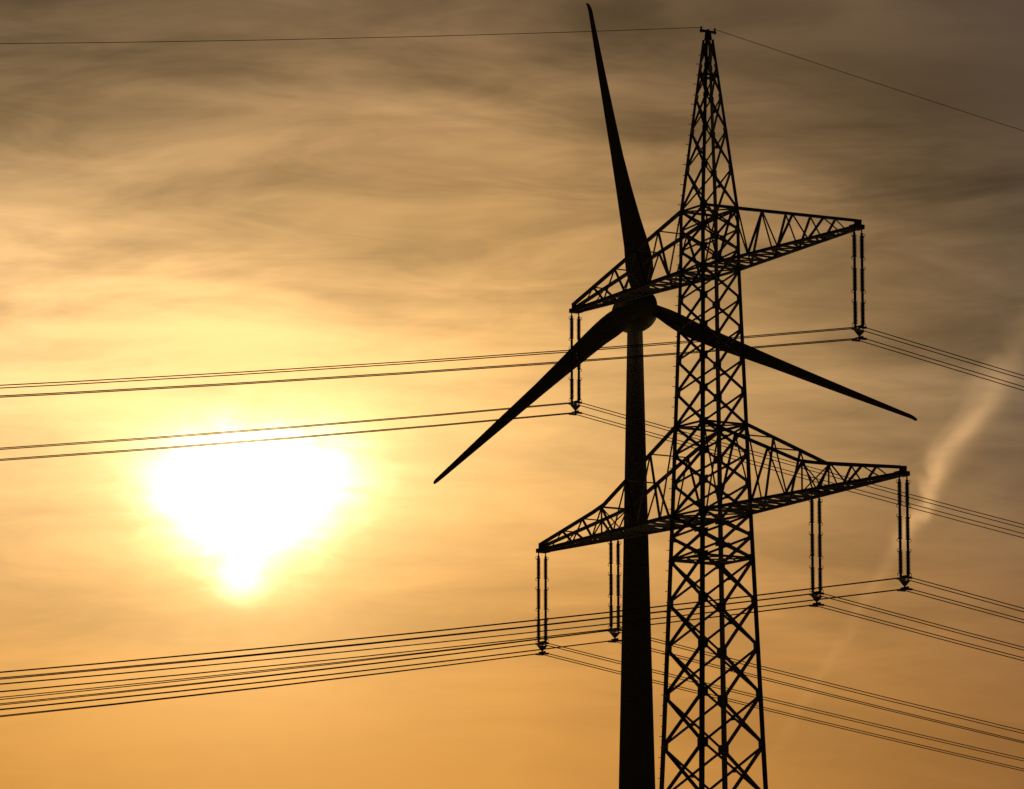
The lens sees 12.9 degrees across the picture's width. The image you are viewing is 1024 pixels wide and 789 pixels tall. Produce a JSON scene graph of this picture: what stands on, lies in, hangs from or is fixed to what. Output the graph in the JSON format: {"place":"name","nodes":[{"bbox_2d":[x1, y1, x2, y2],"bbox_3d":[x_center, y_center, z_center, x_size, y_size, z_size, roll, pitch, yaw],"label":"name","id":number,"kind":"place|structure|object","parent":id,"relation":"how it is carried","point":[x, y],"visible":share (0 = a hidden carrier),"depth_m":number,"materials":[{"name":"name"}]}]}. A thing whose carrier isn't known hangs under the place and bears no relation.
{"place":"outdoors","nodes":[
{"label":"outdoors","id":0,"kind":"place"},
{"bbox_2d":[0,0,1023,788],"label":"sky","id":1,"kind":"structure","parent":0,"point":[203,205],"materials":[{"name":"orange"}]},
{"label":"ground","id":2,"kind":"structure","parent":0,"visible":0},
{"bbox_2d":[612,292,656,788],"bbox_3d":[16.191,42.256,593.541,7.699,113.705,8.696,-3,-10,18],"label":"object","id":3,"kind":"object","parent":2,"relation":"on","point":[636,760],"visible":0.78,"depth_m":594.15,"materials":[{"name":"paint"}]},
{"bbox_2d":[433,303,636,483],"bbox_3d":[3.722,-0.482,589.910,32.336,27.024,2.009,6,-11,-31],"label":"wind turbine blade","id":4,"kind":"object","parent":3,"relation":"attached to","point":[608,327],"visible":0.95,"depth_m":592.03,"materials":[{"name":"paint"}]},
{"bbox_2d":[586,3,652,287],"bbox_3d":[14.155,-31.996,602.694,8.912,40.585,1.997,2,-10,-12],"label":"wind turbine blade","id":5,"kind":"object","parent":3,"relation":"attached to","point":[633,233],"visible":0.77,"depth_m":601.75,"materials":[{"name":"paint"}]},
{"bbox_2d":[652,305,916,420],"bbox_3d":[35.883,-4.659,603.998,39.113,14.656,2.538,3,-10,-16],"label":"wind turbine blade","id":6,"kind":"object","parent":3,"relation":"attached to","point":[667,317],"visible":0.88,"depth_m":603.83,"materials":[{"name":"paint"}]},
{"bbox_2d":[536,26,909,788],"bbox_3d":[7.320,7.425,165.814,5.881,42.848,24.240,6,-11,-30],"label":"pylon","id":7,"kind":"object","parent":2,"relation":"on","point":[734,266],"visible":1,"depth_m":166.56,"materials":[{"name":"metal"}]},
{"bbox_2d":[0,27,1023,770],"bbox_3d":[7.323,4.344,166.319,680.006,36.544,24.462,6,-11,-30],"label":"conductors","id":8,"kind":"object","parent":7,"relation":"attached to","point":[498,623],"visible":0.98,"depth_m":161.30,"materials":[{"name":"metal"}]},
{"bbox_2d":[535,553,548,655],"bbox_3d":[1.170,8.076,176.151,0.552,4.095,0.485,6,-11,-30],"label":"insulator set","id":9,"kind":"object","parent":7,"relation":"attached to","point":[538,606],"visible":0.94,"depth_m":176.12,"materials":[{"name":"ceramic"}]},
{"bbox_2d":[569,312,581,415],"bbox_3d":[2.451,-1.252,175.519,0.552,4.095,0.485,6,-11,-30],"label":"insulator set","id":10,"kind":"object","parent":7,"relation":"attached to","point":[575,406],"visible":0.94,"depth_m":175.44,"materials":[{"name":"ceramic"}]},
{"bbox_2d":[608,535,621,642],"bbox_3d":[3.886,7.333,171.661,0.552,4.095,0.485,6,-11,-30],"label":"insulator set","id":11,"kind":"object","parent":7,"relation":"attached to","point":[614,633],"visible":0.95,"depth_m":171.60,"materials":[{"name":"ceramic"}]},
{"bbox_2d":[808,492,823,606],"bbox_3d":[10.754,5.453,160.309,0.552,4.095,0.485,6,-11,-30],"label":"insulator set","id":12,"kind":"object","parent":7,"relation":"attached to","point":[812,554],"visible":0.97,"depth_m":160.23,"materials":[{"name":"ceramic"}]},
{"bbox_2d":[851,229,866,341],"bbox_3d":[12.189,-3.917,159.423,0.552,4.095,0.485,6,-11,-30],"label":"insulator set","id":13,"kind":"object","parent":7,"relation":"attached to","point":[858,332],"visible":1,"depth_m":159.35,"materials":[{"name":"ceramic"}]},
{"bbox_2d":[896,475,912,591],"bbox_3d":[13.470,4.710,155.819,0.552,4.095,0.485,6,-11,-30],"label":"insulator set","id":14,"kind":"object","parent":7,"relation":"attached to","point":[904,582],"visible":1,"depth_m":155.74,"materials":[{"name":"ceramic"}]}
]}

